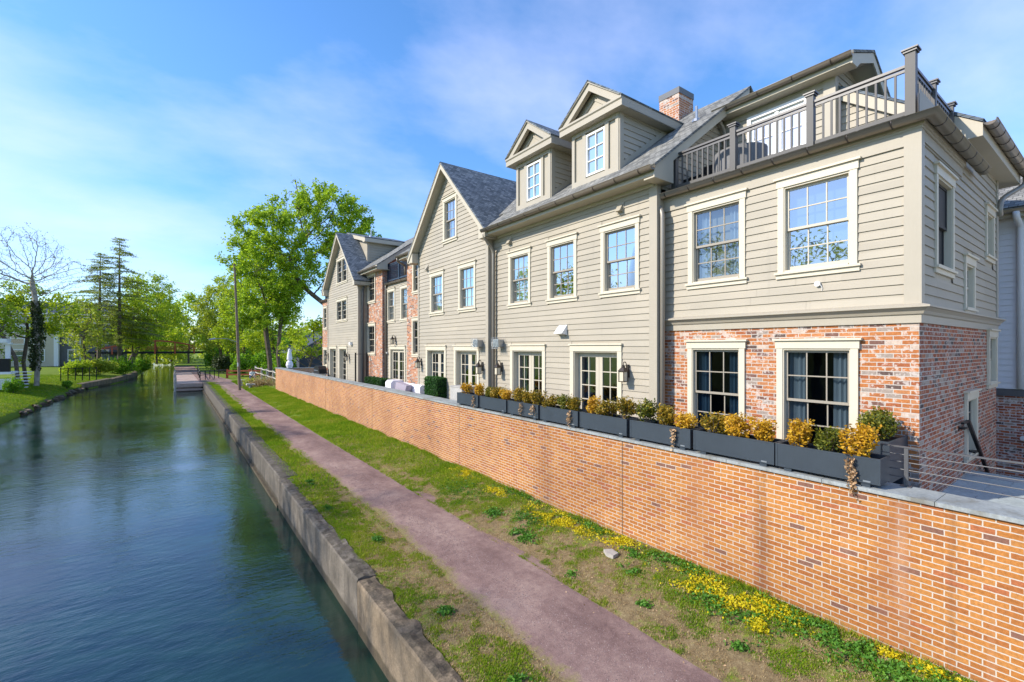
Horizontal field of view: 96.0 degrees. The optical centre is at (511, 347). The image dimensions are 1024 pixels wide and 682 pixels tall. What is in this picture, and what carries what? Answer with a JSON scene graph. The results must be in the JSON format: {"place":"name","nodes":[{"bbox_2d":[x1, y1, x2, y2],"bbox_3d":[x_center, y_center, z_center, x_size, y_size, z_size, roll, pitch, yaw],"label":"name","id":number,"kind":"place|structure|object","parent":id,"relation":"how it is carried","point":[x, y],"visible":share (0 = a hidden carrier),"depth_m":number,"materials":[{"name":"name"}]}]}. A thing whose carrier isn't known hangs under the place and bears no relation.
{"place":"outdoors","nodes":[
{"label":"outdoors","id":0,"kind":"place"},
{"bbox_2d":[0,363,388,681],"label":"water","id":1,"kind":"structure","parent":0,"point":[147,533],"depth_m":10.21,"materials":[{"name":"blue liquid"}]},
{"bbox_2d":[174,366,228,381],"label":"path","id":2,"kind":"structure","parent":0,"point":[192,370],"depth_m":67.50,"materials":[{"name":"grey concrete"}]},
{"bbox_2d":[208,380,721,681],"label":"path","id":3,"kind":"structure","parent":0,"point":[280,422],"depth_m":7.37,"materials":[{"name":"stone"}]},
{"bbox_2d":[0,350,974,681],"bbox_3d":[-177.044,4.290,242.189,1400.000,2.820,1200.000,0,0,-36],"label":"ground","id":4,"kind":"structure","parent":0,"point":[702,648],"depth_m":6.85,"materials":[{"name":"green plant"}]},
{"bbox_2d":[1,376,25,392],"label":"bank bush","id":5,"kind":"object","parent":4,"relation":"on","point":[12,387],"visible":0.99,"depth_m":38.92,"materials":[{"name":"green plant"}]},
{"bbox_2d":[0,287,30,379],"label":"tree","id":6,"kind":"object","parent":4,"relation":"on","point":[3,314],"visible":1,"depth_m":42.42,"materials":[{"name":"green plant"}]},
{"bbox_2d":[0,339,32,389],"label":"white porch house","id":7,"kind":"structure","parent":4,"relation":"on","point":[5,365],"depth_m":40.40,"materials":[{"name":"paint"}]},
{"bbox_2d":[0,277,93,382],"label":"tree","id":8,"kind":"object","parent":4,"relation":"on","point":[51,325],"visible":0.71,"depth_m":47.17,"materials":[{"name":"green plant"}]},
{"bbox_2d":[0,222,96,385],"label":"sycamore tree","id":9,"kind":"object","parent":4,"relation":"on","point":[37,326],"visible":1,"depth_m":44.82,"materials":[{"name":"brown plant"}]},
{"bbox_2d":[0,374,111,416],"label":"lawn grass","id":10,"kind":"structure","parent":4,"relation":"on","point":[29,386],"depth_m":43.92,"materials":[{"name":"green plant"}]},
{"bbox_2d":[0,302,126,366],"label":"trees","id":11,"kind":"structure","parent":4,"relation":"on","point":[54,353],"depth_m":82.58,"materials":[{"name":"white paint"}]},
{"bbox_2d":[58,359,92,375],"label":"bank bush","id":12,"kind":"object","parent":4,"relation":"on","point":[78,363],"visible":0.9,"depth_m":60.39,"materials":[{"name":"green plant"}]},
{"bbox_2d":[56,296,110,372],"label":"thin tree","id":13,"kind":"object","parent":4,"relation":"on","point":[81,351],"visible":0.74,"depth_m":63.40,"materials":[{"name":"green plant"}]},
{"bbox_2d":[85,357,119,374],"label":"bank bush","id":14,"kind":"object","parent":4,"relation":"on","point":[102,366],"visible":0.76,"depth_m":64.22,"materials":[{"name":"green plant"}]},
{"bbox_2d":[77,370,136,387],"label":"stone bank wall","id":15,"kind":"structure","parent":4,"relation":"on","point":[106,381],"depth_m":57.63,"materials":[{"name":"stone"}]},
{"bbox_2d":[61,252,155,371],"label":"conifer tree","id":16,"kind":"object","parent":4,"relation":"on","point":[99,299],"visible":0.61,"depth_m":68.80,"materials":[{"name":"green plant"}]},
{"bbox_2d":[59,237,167,358],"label":"conifer tree","id":17,"kind":"object","parent":4,"relation":"on","point":[119,278],"visible":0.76,"depth_m":70.81,"materials":[{"name":"green plant"}]},
{"bbox_2d":[104,355,135,373],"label":"bank bush","id":18,"kind":"object","parent":4,"relation":"on","point":[125,366],"visible":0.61,"depth_m":69.24,"materials":[{"name":"green plant"}]},
{"bbox_2d":[109,296,154,363],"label":"thin tree","id":19,"kind":"object","parent":4,"relation":"on","point":[143,308],"visible":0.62,"depth_m":73.39,"materials":[{"name":"green plant"}]},
{"bbox_2d":[106,284,171,360],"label":"leaning tree","id":20,"kind":"object","parent":4,"relation":"on","point":[150,285],"visible":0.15,"depth_m":82.70,"materials":[{"name":"green plant"}]},
{"bbox_2d":[103,271,187,360],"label":"leaning tree","id":21,"kind":"object","parent":4,"relation":"on","point":[174,313],"visible":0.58,"depth_m":76.81,"materials":[{"name":"green plant"}]},
{"bbox_2d":[86,340,210,365],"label":"footbridge","id":22,"kind":"object","parent":4,"relation":"on","point":[93,354],"visible":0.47,"depth_m":91.22,"materials":[{"name":"brown wood"}]},
{"bbox_2d":[164,289,205,363],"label":"background tree","id":23,"kind":"object","parent":4,"relation":"on","point":[191,296],"visible":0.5,"depth_m":108.57,"materials":[{"name":"green plant"}]},
{"bbox_2d":[174,370,202,391],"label":"landing stage","id":24,"kind":"object","parent":4,"relation":"on","point":[186,381],"visible":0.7,"depth_m":49.87,"materials":[{"name":"grey wood"}]},
{"bbox_2d":[184,282,245,371],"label":"towpath tree","id":25,"kind":"object","parent":4,"relation":"on","point":[210,316],"visible":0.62,"depth_m":71.00,"materials":[{"name":"green plant"}]},
{"bbox_2d":[127,319,310,364],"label":"wood","id":26,"kind":"object","parent":4,"relation":"on","point":[164,359],"visible":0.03,"depth_m":119.60,"materials":[{"name":"green plant"}]},
{"bbox_2d":[211,354,232,373],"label":"towpath bush","id":27,"kind":"object","parent":4,"relation":"on","point":[222,363],"visible":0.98,"depth_m":67.31,"materials":[{"name":"green plant"}]},
{"bbox_2d":[195,273,251,356],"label":"towpath tree","id":28,"kind":"object","parent":4,"relation":"on","point":[219,279],"visible":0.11,"depth_m":87.52,"materials":[{"name":"green plant"}]},
{"bbox_2d":[209,263,240,389],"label":"utility pole","id":29,"kind":"object","parent":4,"relation":"on","point":[237,346],"visible":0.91,"depth_m":40.71,"materials":[{"name":"brown wood"}]},
{"bbox_2d":[208,277,276,372],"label":"towpath tree","id":30,"kind":"object","parent":4,"relation":"on","point":[222,309],"visible":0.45,"depth_m":68.06,"materials":[{"name":"green plant"}]},
{"bbox_2d":[199,322,311,368],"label":"woodland undergrowth","id":31,"kind":"object","parent":4,"relation":"on","point":[248,358],"visible":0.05,"depth_m":86.32,"materials":[{"name":"green plant"}]},
{"bbox_2d":[251,349,275,374],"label":"towpath bush","id":32,"kind":"object","parent":4,"relation":"on","point":[259,360],"visible":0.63,"depth_m":61.35,"materials":[{"name":"green plant"}]},
{"bbox_2d":[224,242,303,379],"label":"maple tree","id":33,"kind":"object","parent":4,"relation":"on","point":[264,317],"visible":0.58,"depth_m":50.42,"materials":[{"name":"green plant"}]},
{"bbox_2d":[239,294,305,368],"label":"towpath tree","id":34,"kind":"object","parent":4,"relation":"on","point":[252,341],"visible":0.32,"depth_m":65.58,"materials":[{"name":"green plant"}]},
{"bbox_2d":[264,274,307,367],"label":"maple tree","id":35,"kind":"object","parent":4,"relation":"on","point":[290,301],"visible":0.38,"depth_m":51.52,"materials":[{"name":"green plant"}]},
{"bbox_2d":[214,175,381,304],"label":"maple tree","id":36,"kind":"object","parent":4,"relation":"on","point":[302,206],"visible":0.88,"depth_m":44.55,"materials":[{"name":"green plant"}]},
{"bbox_2d":[274,312,322,366],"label":"tree","id":37,"kind":"object","parent":4,"relation":"on","point":[298,341],"visible":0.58,"depth_m":45.98,"materials":[{"name":"green plant"}]},
{"bbox_2d":[280,332,322,367],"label":"navy barn","id":38,"kind":"structure","parent":4,"relation":"on","point":[306,364],"depth_m":58.41,"materials":[{"name":"paint"}]},
{"bbox_2d":[202,380,463,681],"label":"canal wall","id":39,"kind":"structure","parent":4,"relation":"on","point":[400,647],"depth_m":8.11,"materials":[{"name":"concrete"}]},
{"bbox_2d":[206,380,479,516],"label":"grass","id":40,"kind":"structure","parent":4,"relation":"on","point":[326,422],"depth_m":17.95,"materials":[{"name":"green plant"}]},
{"bbox_2d":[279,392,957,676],"bbox_3d":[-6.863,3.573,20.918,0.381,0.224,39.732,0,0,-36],"label":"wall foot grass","id":41,"kind":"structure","parent":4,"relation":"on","point":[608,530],"depth_m":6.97,"materials":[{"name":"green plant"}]},
{"bbox_2d":[271,429,972,681],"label":"dry thatch","id":42,"kind":"object","parent":4,"relation":"on","point":[509,541],"visible":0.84,"depth_m":7.47,"materials":[{"name":"plant"}]},
{"bbox_2d":[305,474,977,681],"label":"leafy weeds","id":43,"kind":"object","parent":4,"relation":"on","point":[869,653],"visible":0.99,"depth_m":6.18,"materials":[{"name":"green plant"}]},
{"bbox_2d":[276,367,1023,681],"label":"terrace wall","id":44,"kind":"structure","parent":4,"relation":"on","point":[937,577],"depth_m":6.59,"materials":[{"name":"brick"}]},
{"bbox_2d":[457,392,485,407],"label":"planter box","id":45,"kind":"object","parent":44,"relation":"on","point":[464,398],"visible":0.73,"depth_m":13.67,"materials":[{"name":"grey metal"}]},
{"bbox_2d":[480,396,514,413],"bbox_3d":[-0.390,1.569,12.697,0.369,0.375,1.288,0,0,-36],"label":"planter box","id":46,"kind":"object","parent":44,"relation":"on","point":[496,404],"visible":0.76,"depth_m":12.51,"materials":[{"name":"grey metal"}]},
{"bbox_2d":[508,400,544,419],"bbox_3d":[0.401,1.569,11.615,0.369,0.375,1.248,0,0,-36],"label":"planter box","id":47,"kind":"object","parent":44,"relation":"on","point":[513,407],"visible":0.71,"depth_m":11.46,"materials":[{"name":"grey metal"}]},
{"bbox_2d":[540,405,586,427],"bbox_3d":[1.186,1.569,10.541,0.369,0.375,1.268,0,0,-36],"label":"planter box","id":48,"kind":"object","parent":44,"relation":"on","point":[553,414],"visible":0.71,"depth_m":10.40,"materials":[{"name":"grey metal"}]},
{"bbox_2d":[580,411,638,437],"bbox_3d":[1.971,1.569,9.468,0.369,0.375,1.268,0,0,-36],"label":"planter box","id":49,"kind":"object","parent":44,"relation":"on","point":[618,425],"visible":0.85,"depth_m":9.29,"materials":[{"name":"grey metal"}]},
{"bbox_2d":[594,399,616,416],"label":"bronze green shrub","id":50,"kind":"object","parent":49,"relation":"on","point":[605,407],"visible":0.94,"depth_m":9.43,"materials":[{"name":"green plant"}]},
{"bbox_2d":[613,396,637,418],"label":"bronze green shrub","id":51,"kind":"object","parent":49,"relation":"on","point":[626,407],"visible":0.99,"depth_m":9.09,"materials":[{"name":"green plant"}]},
{"bbox_2d":[630,418,701,449],"bbox_3d":[2.768,1.569,8.378,0.369,0.375,1.278,0,0,-36],"label":"planter box","id":52,"kind":"object","parent":44,"relation":"on","point":[641,430],"visible":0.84,"depth_m":8.23,"materials":[{"name":"grey metal"}]},
{"bbox_2d":[634,397,660,422],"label":"olive green shrub","id":53,"kind":"object","parent":52,"relation":"on","point":[647,409],"visible":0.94,"depth_m":8.61,"materials":[{"name":"green plant"}]},
{"bbox_2d":[657,403,677,425],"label":"bronze green shrub","id":54,"kind":"object","parent":52,"relation":"on","point":[665,412],"visible":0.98,"depth_m":8.30,"materials":[{"name":"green plant"}]},
{"bbox_2d":[673,411,698,428],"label":"golden shrub","id":55,"kind":"object","parent":52,"relation":"on","point":[683,420],"visible":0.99,"depth_m":7.95,"materials":[{"name":"yellow plant"}]},
{"bbox_2d":[693,428,784,466],"bbox_3d":[3.558,1.569,7.296,0.369,0.375,1.288,0,0,-36],"label":"planter box","id":56,"kind":"object","parent":44,"relation":"on","point":[751,448],"visible":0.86,"depth_m":7.14,"materials":[{"name":"grey metal"}]},
{"bbox_2d":[699,411,730,433],"bbox_3d":[3.356,1.274,7.611,0.486,0.416,0.446,0,0,-16],"label":"bronze green shrub","id":57,"kind":"object","parent":56,"relation":"on","point":[716,422],"visible":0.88,"depth_m":7.58,"materials":[{"name":"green plant"}]},
{"bbox_2d":[723,412,754,437],"bbox_3d":[3.578,1.255,7.275,0.488,0.453,0.483,0,0,27],"label":"golden shrub","id":58,"kind":"object","parent":56,"relation":"on","point":[736,425],"visible":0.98,"depth_m":7.22,"materials":[{"name":"yellow plant"}]},
{"bbox_2d":[749,416,777,441],"bbox_3d":[3.817,1.271,6.981,0.398,0.410,0.402,0,0,-5],"label":"golden shrub","id":59,"kind":"object","parent":56,"relation":"on","point":[763,432],"visible":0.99,"depth_m":6.92,"materials":[{"name":"yellow plant"}]},
{"bbox_2d":[775,440,889,487],"bbox_3d":[4.311,1.569,6.267,0.369,0.375,1.228,0,0,-36],"label":"planter box","id":60,"kind":"object","parent":44,"relation":"on","point":[873,470],"visible":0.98,"depth_m":6.10,"materials":[{"name":"grey metal"}]},
{"bbox_2d":[786,417,814,447],"bbox_3d":[4.089,1.238,6.553,0.389,0.487,0.393,0,0,-23],"label":"golden shrub","id":61,"kind":"object","parent":60,"relation":"on","point":[798,430],"visible":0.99,"depth_m":6.51,"materials":[{"name":"yellow plant"}]},
{"bbox_2d":[813,425,845,452],"bbox_3d":[4.310,1.273,6.282,0.408,0.414,0.433,0,0,17],"label":"olive green shrub","id":62,"kind":"object","parent":60,"relation":"on","point":[829,437],"visible":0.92,"depth_m":6.21,"materials":[{"name":"green plant"}]},
{"bbox_2d":[843,454,858,500],"bbox_3d":[4.331,1.659,5.880,0.132,0.570,0.164,0,0,-36],"label":"dead vine","id":63,"kind":"object","parent":60,"relation":"hanging from","point":[852,474],"visible":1,"depth_m":5.86,"materials":[{"name":"brown plant"}]},
{"bbox_2d":[836,422,881,457],"bbox_3d":[4.495,1.227,5.969,0.469,0.521,0.474,0,0,22],"label":"golden shrub","id":64,"kind":"object","parent":60,"relation":"on","point":[862,436],"visible":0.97,"depth_m":5.91,"materials":[{"name":"yellow plant"}]},
{"bbox_2d":[880,443,1023,498],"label":"steel guard rail","id":65,"kind":"object","parent":44,"relation":"on","point":[906,467],"visible":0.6,"depth_m":5.55,"materials":[{"name":"grey metal"}]},
{"bbox_2d":[445,467,965,681],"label":"yellow sedum","id":66,"kind":"object","parent":4,"relation":"on","point":[759,623],"visible":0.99,"depth_m":6.72,"materials":[{"name":"yellow plant"}]},
{"bbox_2d":[0,0,1023,348],"label":"sky","id":67,"kind":"structure","parent":0,"point":[148,124],"materials":[{"name":"blue"}]},
{"bbox_2d":[942,470,1023,507],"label":"landing","id":68,"kind":"object","parent":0,"point":[1001,499],"visible":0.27,"depth_m":7.61,"materials":[{"name":"grey concrete"}]},
{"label":"terrace floor","id":69,"kind":"structure","parent":0,"visible":0},
{"bbox_2d":[319,230,404,382],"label":"gabled house","id":70,"kind":"structure","parent":69,"relation":"on","point":[344,290],"depth_m":27.78,"materials":[{"name":"beige paint"}]},
{"bbox_2d":[335,296,346,322],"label":"window","id":71,"kind":"structure","parent":70,"relation":"in","point":[341,303],"depth_m":28.37,"materials":[{"name":"beige paint"}]},
{"bbox_2d":[336,256,347,285],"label":"window","id":72,"kind":"structure","parent":70,"relation":"in","point":[342,268],"depth_m":28.42,"materials":[{"name":"beige paint"}]},
{"bbox_2d":[357,237,417,383],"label":"recessed brick house","id":73,"kind":"structure","parent":69,"relation":"on","point":[392,296],"depth_m":23.95,"materials":[{"name":"beige paint"}]},
{"bbox_2d":[366,322,375,355],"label":"window","id":74,"kind":"structure","parent":73,"relation":"in","point":[371,327],"depth_m":25.70,"materials":[{"name":"beige paint"}]},
{"bbox_2d":[386,287,394,323],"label":"window","id":75,"kind":"structure","parent":73,"relation":"in","point":[390,291],"depth_m":24.00,"materials":[{"name":"beige paint"}]},
{"bbox_2d":[389,345,405,381],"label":"french door","id":76,"kind":"structure","parent":73,"relation":"in","point":[397,353],"depth_m":23.38,"materials":[{"name":"beige paint"}]},
{"bbox_2d":[399,283,406,321],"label":"window","id":77,"kind":"structure","parent":73,"relation":"in","point":[403,288],"depth_m":22.74,"materials":[{"name":"beige paint"}]},
{"bbox_2d":[385,379,424,393],"bbox_3d":[-4.623,1.905,19.753,0.750,0.890,2.750,0,0,-36],"label":"outdoor sofa","id":78,"kind":"object","parent":69,"relation":"on","point":[403,385],"visible":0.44,"depth_m":19.36,"materials":[{"name":"white fabric"}]},
{"bbox_2d":[423,375,446,398],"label":"box hedge","id":79,"kind":"object","parent":69,"relation":"on","point":[435,386],"visible":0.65,"depth_m":17.36,"materials":[{"name":"green plant"}]},
{"bbox_2d":[407,162,515,398],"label":"gabled house","id":80,"kind":"structure","parent":69,"relation":"on","point":[450,254],"depth_m":17.05,"materials":[{"name":"beige paint"}]},
{"bbox_2d":[424,345,446,377],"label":"french door","id":81,"kind":"structure","parent":80,"relation":"in","point":[436,358],"depth_m":18.40,"materials":[{"name":"beige paint"}]},
{"bbox_2d":[428,269,444,315],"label":"window","id":82,"kind":"structure","parent":80,"relation":"in","point":[436,277],"depth_m":18.18,"materials":[{"name":"beige paint"}]},
{"bbox_2d":[441,191,457,244],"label":"window","id":83,"kind":"structure","parent":80,"relation":"in","point":[449,202],"depth_m":17.33,"materials":[{"name":"glass"}]},
{"bbox_2d":[452,345,479,384],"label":"french door","id":84,"kind":"structure","parent":80,"relation":"in","point":[466,358],"depth_m":16.56,"materials":[{"name":"beige paint"}]},
{"bbox_2d":[456,259,476,312],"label":"window","id":85,"kind":"structure","parent":80,"relation":"in","point":[466,270],"depth_m":16.30,"materials":[{"name":"beige paint"}]},
{"bbox_2d":[480,80,753,420],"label":"dormered house","id":86,"kind":"structure","parent":69,"relation":"on","point":[574,228],"depth_m":11.83,"materials":[{"name":"beige paint"}]},
{"bbox_2d":[506,246,531,308],"bbox_3d":[0.529,-2.100,14.285,0.885,1.760,1.210,0,0,-36],"label":"window","id":87,"kind":"structure","parent":86,"relation":"in","point":[519,260],"depth_m":14.16,"materials":[{"name":"beige paint"}]},
{"bbox_2d":[508,344,545,401],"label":"french door","id":88,"kind":"structure","parent":86,"relation":"in","point":[527,361],"depth_m":13.92,"materials":[{"name":"beige paint"}]},
{"bbox_2d":[545,232,577,303],"bbox_3d":[1.656,-2.110,12.743,0.885,1.780,1.270,0,0,-36],"label":"window","id":89,"kind":"structure","parent":86,"relation":"in","point":[562,250],"depth_m":12.59,"materials":[{"name":"beige paint"}]},
{"bbox_2d":[568,343,622,414],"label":"french door","id":90,"kind":"structure","parent":86,"relation":"in","point":[594,368],"depth_m":11.68,"materials":[{"name":"beige paint"}]},
{"bbox_2d":[598,214,640,297],"bbox_3d":[2.843,-2.105,11.120,0.885,1.770,1.270,0,0,-36],"label":"window","id":91,"kind":"structure","parent":86,"relation":"in","point":[619,239],"depth_m":11.01,"materials":[{"name":"glass"}]},
{"bbox_2d":[659,44,1023,491],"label":"corner house","id":92,"kind":"structure","parent":69,"relation":"on","point":[831,259],"depth_m":8.15,"materials":[{"name":"wood"}]},
{"bbox_2d":[684,187,747,289],"bbox_3d":[4.398,-2.120,9.501,0.885,1.800,1.320,0,0,-36],"label":"window","id":93,"kind":"structure","parent":92,"relation":"in","point":[700,261],"depth_m":9.34,"materials":[{"name":"beige paint"}]},
{"bbox_2d":[684,339,747,432],"bbox_3d":[4.392,0.900,9.509,0.885,2.100,1.320,0,0,-36],"label":"window","id":94,"kind":"structure","parent":92,"relation":"in","point":[715,368],"depth_m":9.34,"materials":[{"name":"beige paint"}]},
{"bbox_2d":[715,142,767,172],"bbox_3d":[4.828,-3.760,9.748,0.920,0.720,1.035,0,0,-36],"label":"round armchair","id":95,"kind":"object","parent":92,"relation":"on","point":[746,151],"visible":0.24,"depth_m":9.33,"materials":[{"name":"grey wicker"}]},
{"bbox_2d":[747,96,805,155],"bbox_3d":[6.099,-4.475,10.615,0.087,2.110,1.340,0,0,-36],"label":"balcony door","id":96,"kind":"structure","parent":92,"relation":"in","point":[801,100],"depth_m":10.56,"materials":[{"name":"white paint"}]},
{"bbox_2d":[773,156,861,279],"bbox_3d":[5.457,-2.120,8.052,0.885,1.800,1.310,0,0,-36],"label":"window","id":97,"kind":"structure","parent":92,"relation":"in","point":[817,208],"depth_m":7.84,"materials":[{"name":"glass"}]},
{"bbox_2d":[772,338,862,448],"bbox_3d":[5.454,0.900,8.056,0.885,2.100,1.340,0,0,-36],"label":"window","id":98,"kind":"structure","parent":92,"relation":"in","point":[817,379],"depth_m":7.87,"materials":[{"name":"beige paint"}]},
{"bbox_2d":[933,160,958,278],"bbox_3d":[6.844,-2.025,7.837,1.270,1.710,0.885,0,0,-36],"label":"window","id":99,"kind":"structure","parent":92,"relation":"in","point":[945,179],"depth_m":7.75,"materials":[{"name":"beige paint"}]},
{"bbox_2d":[962,253,979,312],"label":"window","id":100,"kind":"structure","parent":92,"relation":"in","point":[970,261],"depth_m":8.78,"materials":[{"name":"beige paint"}]},
{"bbox_2d":[964,388,981,462],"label":"window","id":101,"kind":"structure","parent":92,"relation":"in","point":[971,396],"depth_m":8.72,"materials":[{"name":"beige paint"}]},
{"bbox_2d":[958,420,989,472],"bbox_3d":[9.067,2.260,8.947,3.200,1.920,0.115,0,0,-36],"label":"stair handrail","id":102,"kind":"object","parent":92,"relation":"attached to","point":[974,438],"visible":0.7,"depth_m":8.59,"materials":[{"name":"black metal"}]},
{"bbox_2d":[984,202,997,264],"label":"window","id":103,"kind":"structure","parent":92,"relation":"in","point":[990,211],"depth_m":9.85,"materials":[{"name":"beige paint"}]},
{"bbox_2d":[986,329,1000,388],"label":"window","id":104,"kind":"structure","parent":92,"relation":"in","point":[992,334],"depth_m":10.13,"materials":[{"name":"beige paint"}]},
{"bbox_2d":[861,435,907,483],"bbox_3d":[5.447,1.830,6.782,0.900,1.040,0.400,0,0,-36],"label":"planter box","id":105,"kind":"object","parent":69,"relation":"on","point":[902,441],"visible":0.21,"depth_m":6.54,"materials":[{"name":"grey metal"}]},
{"bbox_2d":[856,405,900,439],"bbox_3d":[5.374,1.132,6.784,0.820,0.524,0.493,0,0,-36],"label":"olive green shrub","id":106,"kind":"object","parent":105,"relation":"on","point":[884,419],"visible":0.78,"depth_m":6.71,"materials":[{"name":"green plant"}]},
{"label":"yard","id":107,"kind":"structure","parent":0,"visible":0},
{"bbox_2d":[996,176,1023,477],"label":"grey neighbour house","id":108,"kind":"structure","parent":107,"relation":"on","point":[1010,417],"depth_m":11.33,"materials":[{"name":"brick"}]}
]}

